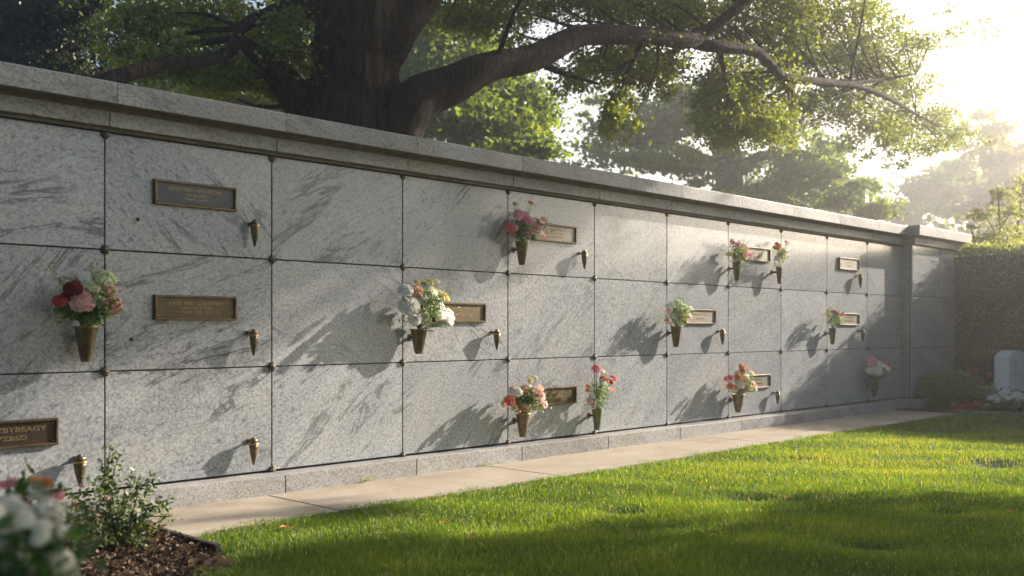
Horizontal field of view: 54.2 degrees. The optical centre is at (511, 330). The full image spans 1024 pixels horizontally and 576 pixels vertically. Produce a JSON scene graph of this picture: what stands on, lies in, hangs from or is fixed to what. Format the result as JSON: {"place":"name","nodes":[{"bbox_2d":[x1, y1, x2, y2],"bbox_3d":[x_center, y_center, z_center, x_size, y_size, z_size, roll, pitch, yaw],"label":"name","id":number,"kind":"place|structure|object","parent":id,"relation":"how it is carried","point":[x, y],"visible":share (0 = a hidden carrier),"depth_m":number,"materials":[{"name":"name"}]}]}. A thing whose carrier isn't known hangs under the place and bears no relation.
{"place":"outdoors","nodes":[
{"label":"outdoors","id":0,"kind":"place"},
{"bbox_2d":[503,201,551,246],"bbox_3d":[0.121,-0.856,8.062,0.448,0.384,0.284,0,0,-19],"label":"flower bouquet","id":1,"kind":"object","parent":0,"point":[527,224],"visible":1,"depth_m":8.00,"materials":[{"name":"pink plant"}]},
{"bbox_2d":[128,410,954,536],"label":"path","id":2,"kind":"structure","parent":0,"point":[205,517],"depth_m":7.10,"materials":[{"name":"concrete"}]},
{"bbox_2d":[76,0,1023,230],"label":"sky","id":3,"kind":"structure","parent":0,"point":[985,82],"materials":[{"name":"white"}]},
{"bbox_2d":[191,413,1023,575],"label":"lawn","id":4,"kind":"structure","parent":0,"point":[984,464],"depth_m":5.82,"materials":[{"name":"plant"}]},
{"bbox_2d":[0,456,109,575],"bbox_3d":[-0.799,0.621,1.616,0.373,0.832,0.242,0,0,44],"label":"white flowering plant","id":5,"kind":"object","parent":4,"relation":"on","point":[19,518],"visible":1,"depth_m":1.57,"materials":[{"name":"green plant"}]},
{"bbox_2d":[0,511,256,575],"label":"bark mulch","id":6,"kind":"object","parent":4,"relation":"on","point":[166,554],"visible":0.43,"depth_m":4.54,"materials":[{"name":"brown wood"}]},
{"bbox_2d":[63,443,181,554],"bbox_3d":[-1.889,0.781,4.711,0.620,0.529,0.380,0,0,-1],"label":"rose shrub","id":7,"kind":"object","parent":6,"relation":"on","point":[131,526],"visible":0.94,"depth_m":4.71,"materials":[{"name":"green plant"}]},
{"bbox_2d":[723,364,770,393],"bbox_3d":[2.383,0.513,10.388,0.576,0.331,0.325,0,0,-22],"label":"flower bouquet","id":8,"kind":"object","parent":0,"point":[743,382],"visible":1,"depth_m":10.33,"materials":[{"name":"orange plant"}]},
{"bbox_2d":[823,300,844,327],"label":"flower bouquet","id":9,"kind":"object","parent":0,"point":[833,315],"visible":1,"depth_m":11.85,"materials":[{"name":"white plant"}]},
{"bbox_2d":[895,405,1023,412],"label":"flower bed soil","id":10,"kind":"structure","parent":0,"point":[938,409],"depth_m":12.96,"materials":[{"name":"brown soil"}]},
{"bbox_2d":[898,365,999,408],"bbox_3d":[6.007,0.755,13.641,1.369,0.602,1.559,0,0,44],"label":"round bush","id":11,"kind":"object","parent":10,"relation":"on","point":[945,387],"visible":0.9,"depth_m":13.41,"materials":[{"name":"green plant"}]},
{"bbox_2d":[943,363,993,394],"bbox_3d":[6.642,0.755,14.354,1.154,0.596,1.079,0,0,44],"label":"geranium plant","id":12,"kind":"object","parent":10,"relation":"on","point":[990,375],"visible":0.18,"depth_m":14.17,"materials":[{"name":"green plant"}]},
{"bbox_2d":[943,399,998,410],"bbox_3d":[6.074,0.978,13.229,0.675,0.156,0.809,0,0,26],"label":"red bedding plant","id":13,"kind":"object","parent":10,"relation":"on","point":[965,404],"visible":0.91,"depth_m":13.05,"materials":[{"name":"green plant"}]},
{"bbox_2d":[945,207,1023,385],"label":"clipped hedge","id":14,"kind":"object","parent":10,"relation":"on","point":[989,307],"visible":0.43,"depth_m":14.44,"materials":[{"name":"green plant"}]},
{"bbox_2d":[950,386,1023,410],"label":"white bedding plant","id":15,"kind":"object","parent":10,"relation":"on","point":[1008,397],"visible":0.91,"depth_m":13.01,"materials":[{"name":"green plant"}]},
{"bbox_2d":[958,350,1023,407],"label":"headstone","id":16,"kind":"object","parent":10,"relation":"on","point":[1008,368],"visible":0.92,"depth_m":13.55,"materials":[{"name":"white stone"}]},
{"bbox_2d":[995,402,1023,409],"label":"coral bedding plant","id":17,"kind":"object","parent":10,"relation":"on","point":[1008,407],"visible":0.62,"depth_m":13.05,"materials":[{"name":"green plant"}]},
{"bbox_2d":[981,382,993,388],"bbox_3d":[6.600,0.879,13.982,0.377,0.324,0.568,0,0,44],"label":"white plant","id":18,"kind":"object","parent":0,"point":[992,384],"visible":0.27,"depth_m":13.83,"materials":[{"name":"green plant"}]},
{"label":"ground","id":19,"kind":"structure","parent":0,"visible":0},
{"bbox_2d":[0,0,122,76],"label":"dark leaf tree","id":20,"kind":"object","parent":19,"relation":"on","point":[36,33],"visible":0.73,"depth_m":12.19,"materials":[{"name":"green plant"}]},
{"bbox_2d":[148,523,220,552],"bbox_3d":[-1.825,1.051,5.160,1.200,0.070,0.027,0,0,44],"label":"bed edging","id":21,"kind":"object","parent":19,"relation":"on","point":[207,544],"visible":0.21,"depth_m":4.84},
{"bbox_2d":[91,0,310,112],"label":"olive green tree","id":22,"kind":"object","parent":19,"relation":"on","point":[227,99],"visible":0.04,"depth_m":18.18,"materials":[{"name":"green plant"}]},
{"bbox_2d":[0,61,971,519],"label":"granite niche wall","id":23,"kind":"structure","parent":19,"relation":"on","point":[334,381],"depth_m":7.12,"materials":[{"name":"grey stone"}]},
{"bbox_2d":[0,417,58,448],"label":"memorial plaque","id":24,"kind":"object","parent":23,"relation":"attached to","point":[23,433],"visible":1,"depth_m":5.43,"materials":[{"name":"brown metal"}]},
{"bbox_2d":[72,454,87,485],"bbox_3d":[-2.418,0.781,5.588,0.101,0.179,0.084,0,0,44],"label":"pointed vase","id":25,"kind":"object","parent":23,"relation":"attached to","point":[79,462],"visible":0.94,"depth_m":5.56,"materials":[{"name":"brown metal"}]},
{"bbox_2d":[44,258,126,335],"bbox_3d":[-2.340,-0.186,5.499,0.405,0.436,0.249,0,0,-16],"label":"flower bouquet","id":26,"kind":"object","parent":23,"relation":"attached to","point":[93,301],"visible":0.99,"depth_m":5.48,"materials":[{"name":"red plant"}]},
{"bbox_2d":[73,326,98,361],"bbox_3d":[-2.379,0.075,5.576,0.146,0.201,0.138,0,0,3],"label":"flower vase","id":27,"kind":"object","parent":23,"relation":"attached to","point":[86,338],"visible":0.99,"depth_m":5.54,"materials":[{"name":"brown metal"}]},
{"bbox_2d":[153,179,236,211],"bbox_3d":[-1.937,-0.827,6.139,0.026,0.150,0.545,0,0,44],"label":"memorial plaque","id":28,"kind":"object","parent":23,"relation":"attached to","point":[189,195],"visible":1,"depth_m":6.13,"materials":[{"name":"metal"}]},
{"bbox_2d":[153,295,236,319],"bbox_3d":[-1.937,-0.138,6.139,0.026,0.150,0.545,0,0,44],"label":"memorial plaque","id":29,"kind":"object","parent":23,"relation":"attached to","point":[177,307],"visible":1,"depth_m":6.13,"materials":[{"name":"brown metal"}]},
{"bbox_2d":[247,437,258,464],"bbox_3d":[-1.656,0.769,6.381,0.093,0.179,0.068,0,0,44],"label":"pointed vase","id":30,"kind":"object","parent":23,"relation":"attached to","point":[253,444],"visible":1,"depth_m":6.36,"materials":[{"name":"brown metal"}]},
{"bbox_2d":[247,329,258,355],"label":"pointed vase","id":31,"kind":"object","parent":23,"relation":"attached to","point":[252,334],"visible":1,"depth_m":6.36,"materials":[{"name":"brown metal"}]},
{"bbox_2d":[248,219,259,246],"bbox_3d":[-1.650,-0.622,6.388,0.092,0.177,0.067,0,0,44],"label":"pointed vase","id":32,"kind":"object","parent":23,"relation":"attached to","point":[254,225],"visible":1,"depth_m":6.36,"materials":[{"name":"brown metal"}]},
{"bbox_2d":[409,329,427,353],"bbox_3d":[-0.683,0.080,7.326,0.143,0.185,0.146,0,0,-3],"label":"flower vase","id":33,"kind":"object","parent":23,"relation":"attached to","point":[417,337],"visible":1,"depth_m":7.29,"materials":[{"name":"brown metal"}]},
{"bbox_2d":[383,277,463,334],"bbox_3d":[-0.603,-0.181,7.236,0.596,0.421,0.355,0,0,-33],"label":"flower bouquet","id":34,"kind":"object","parent":23,"relation":"attached to","point":[414,311],"visible":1,"depth_m":7.22,"materials":[{"name":"white plant"}]},
{"bbox_2d":[433,302,485,321],"bbox_3d":[-0.400,-0.138,7.727,0.026,0.150,0.545,0,0,44],"label":"memorial plaque","id":35,"kind":"object","parent":23,"relation":"attached to","point":[472,312],"visible":0.69,"depth_m":7.78,"materials":[{"name":"brown metal"}]},
{"bbox_2d":[491,329,500,349],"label":"pointed vase","id":36,"kind":"object","parent":23,"relation":"attached to","point":[496,333],"visible":1,"depth_m":7.93,"materials":[{"name":"brown metal"}]},
{"bbox_2d":[513,241,529,264],"bbox_3d":[0.071,-0.627,8.124,0.151,0.195,0.122,0,0,44],"label":"flower vase","id":37,"kind":"object","parent":23,"relation":"attached to","point":[520,249],"visible":0.91,"depth_m":8.08,"materials":[{"name":"brown metal"}]},
{"bbox_2d":[514,413,530,436],"bbox_3d":[0.079,0.770,8.129,0.154,0.196,0.130,0,0,44],"label":"flower vase","id":38,"kind":"object","parent":23,"relation":"attached to","point":[521,421],"visible":0.96,"depth_m":8.09,"materials":[{"name":"brown metal"}]},
{"bbox_2d":[498,375,552,414],"bbox_3d":[0.110,0.520,8.039,0.569,0.328,0.244,0,0,-33],"label":"flower bouquet","id":39,"kind":"object","parent":38,"relation":"in","point":[522,402],"visible":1,"depth_m":8.02,"materials":[{"name":"pink plant"}]},
{"bbox_2d":[532,223,576,243],"bbox_3d":[0.369,-0.827,8.521,0.026,0.150,0.545,0,0,44],"label":"memorial plaque","id":40,"kind":"object","parent":23,"relation":"attached to","point":[562,234],"visible":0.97,"depth_m":8.55,"materials":[{"name":"brown metal"}]},
{"bbox_2d":[532,386,576,405],"bbox_3d":[0.369,0.558,8.521,0.026,0.150,0.545,0,0,44],"label":"memorial plaque","id":41,"kind":"object","parent":23,"relation":"attached to","point":[564,395],"visible":0.79,"depth_m":8.57,"materials":[{"name":"brown metal"}]},
{"bbox_2d":[578,250,587,268],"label":"pointed vase","id":42,"kind":"object","parent":23,"relation":"attached to","point":[583,254],"visible":1,"depth_m":8.71,"materials":[{"name":"brown metal"}]},
{"bbox_2d":[588,408,602,429],"bbox_3d":[0.738,0.783,8.817,0.144,0.187,0.109,0,0,44],"label":"flower vase","id":43,"kind":"object","parent":23,"relation":"attached to","point":[596,414],"visible":0.92,"depth_m":8.78,"materials":[{"name":"gold metal"}]},
{"bbox_2d":[585,363,617,409],"bbox_3d":[0.783,0.494,8.737,0.457,0.416,0.210,0,0,-33],"label":"flower bouquet","id":44,"kind":"object","parent":43,"relation":"in","point":[603,380],"visible":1,"depth_m":8.71,"materials":[{"name":"pink plant"}]},
{"bbox_2d":[668,326,681,346],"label":"flower vase","id":45,"kind":"object","parent":23,"relation":"attached to","point":[675,332],"visible":1,"depth_m":9.64,"materials":[{"name":"brown metal"}]},
{"bbox_2d":[656,293,694,328],"bbox_3d":[1.613,-0.143,9.585,0.475,0.436,0.275,0,0,-26],"label":"flower bouquet","id":46,"kind":"object","parent":45,"relation":"in","point":[677,309],"visible":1,"depth_m":9.56,"materials":[{"name":"white plant"}]},
{"bbox_2d":[684,309,715,323],"bbox_3d":[1.906,-0.138,10.109,0.026,0.150,0.545,0,0,44],"label":"memorial plaque","id":47,"kind":"object","parent":23,"relation":"attached to","point":[703,316],"visible":0.94,"depth_m":10.14,"materials":[{"name":"brown metal"}]},
{"bbox_2d":[717,329,724,344],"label":"pointed vase","id":48,"kind":"object","parent":23,"relation":"attached to","point":[722,333],"visible":1,"depth_m":10.30,"materials":[{"name":"brown metal"}]},
{"bbox_2d":[729,262,740,280],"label":"flower vase","id":49,"kind":"object","parent":23,"relation":"attached to","point":[736,268],"visible":0.9,"depth_m":10.43,"materials":[{"name":"brown metal"}]},
{"bbox_2d":[724,234,752,265],"bbox_3d":[2.357,-0.834,10.393,0.352,0.364,0.340,0,0,-4],"label":"flower bouquet","id":50,"kind":"object","parent":49,"relation":"in","point":[743,249],"visible":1,"depth_m":10.35,"materials":[{"name":"pink plant"}]},
{"bbox_2d":[730,394,744,412],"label":"flower vase","id":51,"kind":"object","parent":23,"relation":"attached to","point":[737,399],"visible":0.98,"depth_m":10.44,"materials":[{"name":"brown metal"}]},
{"bbox_2d":[744,246,770,262],"bbox_3d":[2.674,-0.827,10.903,0.026,0.150,0.545,0,0,44],"label":"memorial plaque","id":52,"kind":"object","parent":23,"relation":"attached to","point":[761,255],"visible":0.83,"depth_m":10.94,"materials":[{"name":"brown metal"}]},
{"bbox_2d":[750,374,770,388],"bbox_3d":[2.674,0.558,10.903,0.026,0.150,0.545,0,0,44],"label":"memorial plaque","id":53,"kind":"object","parent":23,"relation":"attached to","point":[763,381],"visible":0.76,"depth_m":10.98,"materials":[{"name":"brown metal"}]},
{"bbox_2d":[772,391,779,404],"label":"pointed vase","id":54,"kind":"object","parent":23,"relation":"attached to","point":[777,395],"visible":1,"depth_m":11.11,"materials":[{"name":"brown metal"}]},
{"bbox_2d":[771,266,782,283],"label":"flower vase","id":55,"kind":"object","parent":23,"relation":"attached to","point":[778,271],"visible":0.94,"depth_m":11.07,"materials":[{"name":"brown metal"}]},
{"bbox_2d":[771,240,789,267],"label":"flower bouquet","id":56,"kind":"object","parent":55,"relation":"in","point":[780,259],"visible":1,"depth_m":10.95,"materials":[{"name":"orange plant"}]},
{"bbox_2d":[825,328,836,343],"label":"flower vase","id":57,"kind":"object","parent":23,"relation":"attached to","point":[832,333],"visible":1,"depth_m":11.98,"materials":[{"name":"brown metal"}]},
{"bbox_2d":[838,257,859,270],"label":"memorial plaque","id":58,"kind":"object","parent":23,"relation":"attached to","point":[851,264],"visible":1,"depth_m":12.48,"materials":[{"name":"brown metal"}]},
{"bbox_2d":[838,313,859,324],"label":"memorial plaque","id":59,"kind":"object","parent":23,"relation":"attached to","point":[851,318],"visible":0.94,"depth_m":12.52,"materials":[{"name":"brown metal"}]},
{"bbox_2d":[855,274,862,287],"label":"pointed vase","id":60,"kind":"object","parent":23,"relation":"attached to","point":[860,277],"visible":1,"depth_m":12.60,"materials":[{"name":"brown metal"}]},
{"bbox_2d":[858,329,864,341],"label":"pointed vase","id":61,"kind":"object","parent":23,"relation":"attached to","point":[862,331],"visible":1,"depth_m":12.65,"materials":[{"name":"brown metal"}]},
{"bbox_2d":[867,382,877,396],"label":"flower vase","id":62,"kind":"object","parent":23,"relation":"attached to","point":[874,387],"visible":0.94,"depth_m":12.81,"materials":[{"name":"brown metal"}]},
{"bbox_2d":[866,356,891,383],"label":"flower bouquet","id":63,"kind":"object","parent":62,"relation":"in","point":[874,368],"visible":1,"depth_m":12.65,"materials":[{"name":"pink plant"}]},
{"bbox_2d":[399,0,593,161],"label":"green tree","id":64,"kind":"object","parent":19,"relation":"on","point":[506,115],"visible":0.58,"depth_m":19.85,"materials":[{"name":"green plant"}]},
{"bbox_2d":[53,0,1023,173],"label":"oak tree","id":65,"kind":"object","parent":19,"relation":"on","point":[353,60],"visible":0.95,"depth_m":12.83,"materials":[{"name":"green plant"}]},
{"bbox_2d":[551,72,918,223],"bbox_3d":[6.280,-2.837,29.094,11.378,9.901,6.032,0,0,12],"label":"hazy spreading tree","id":66,"kind":"object","parent":19,"relation":"on","point":[659,153],"visible":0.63,"depth_m":29.00,"materials":[{"name":"green plant"}]},
{"bbox_2d":[714,151,772,188],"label":"tree","id":67,"kind":"object","parent":19,"relation":"on","point":[755,178],"visible":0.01,"depth_m":67.24,"materials":[{"name":"green plant"}]},
{"bbox_2d":[743,162,906,216],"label":"tree","id":68,"kind":"object","parent":19,"relation":"on","point":[889,184],"visible":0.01,"depth_m":59.71,"materials":[{"name":"green plant"}]},
{"bbox_2d":[879,150,984,247],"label":"tree","id":69,"kind":"object","parent":19,"relation":"on","point":[918,190],"visible":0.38,"depth_m":59.74,"materials":[{"name":"green plant"}]},
{"bbox_2d":[920,105,1023,255],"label":"tree","id":70,"kind":"object","parent":19,"relation":"on","point":[1002,161],"visible":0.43,"depth_m":49.72,"materials":[{"name":"green plant"}]},
{"bbox_2d":[933,168,1023,256],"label":"tree","id":71,"kind":"object","parent":19,"relation":"on","point":[980,181],"visible":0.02,"depth_m":65.71,"materials":[{"name":"green plant"}]},
{"bbox_2d":[961,224,996,255],"bbox_3d":[8.307,-0.686,17.813,0.655,2.421,0.331,0,0,7],"label":"hedge sapling","id":72,"kind":"object","parent":19,"relation":"on","point":[974,227],"visible":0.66,"depth_m":17.76,"materials":[{"name":"green plant"}]},
{"bbox_2d":[951,88,1023,244],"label":"tree","id":73,"kind":"object","parent":19,"relation":"on","point":[994,223],"visible":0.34,"depth_m":48.24,"materials":[{"name":"green plant"}]},
{"bbox_2d":[952,182,1023,248],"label":"hedge sapling","id":74,"kind":"object","parent":19,"relation":"on","point":[1007,212],"visible":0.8,"depth_m":17.96,"materials":[{"name":"green plant"}]},
{"bbox_2d":[953,410,1023,418],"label":"bed kerb","id":75,"kind":"structure","parent":19,"relation":"on","point":[1006,415],"depth_m":12.27,"materials":[{"name":"grey concrete"}]},
{"bbox_2d":[975,173,1023,246],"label":"hedge sapling","id":76,"kind":"object","parent":19,"relation":"on","point":[993,209],"visible":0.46,"depth_m":18.58,"materials":[{"name":"green plant"}]}
]}

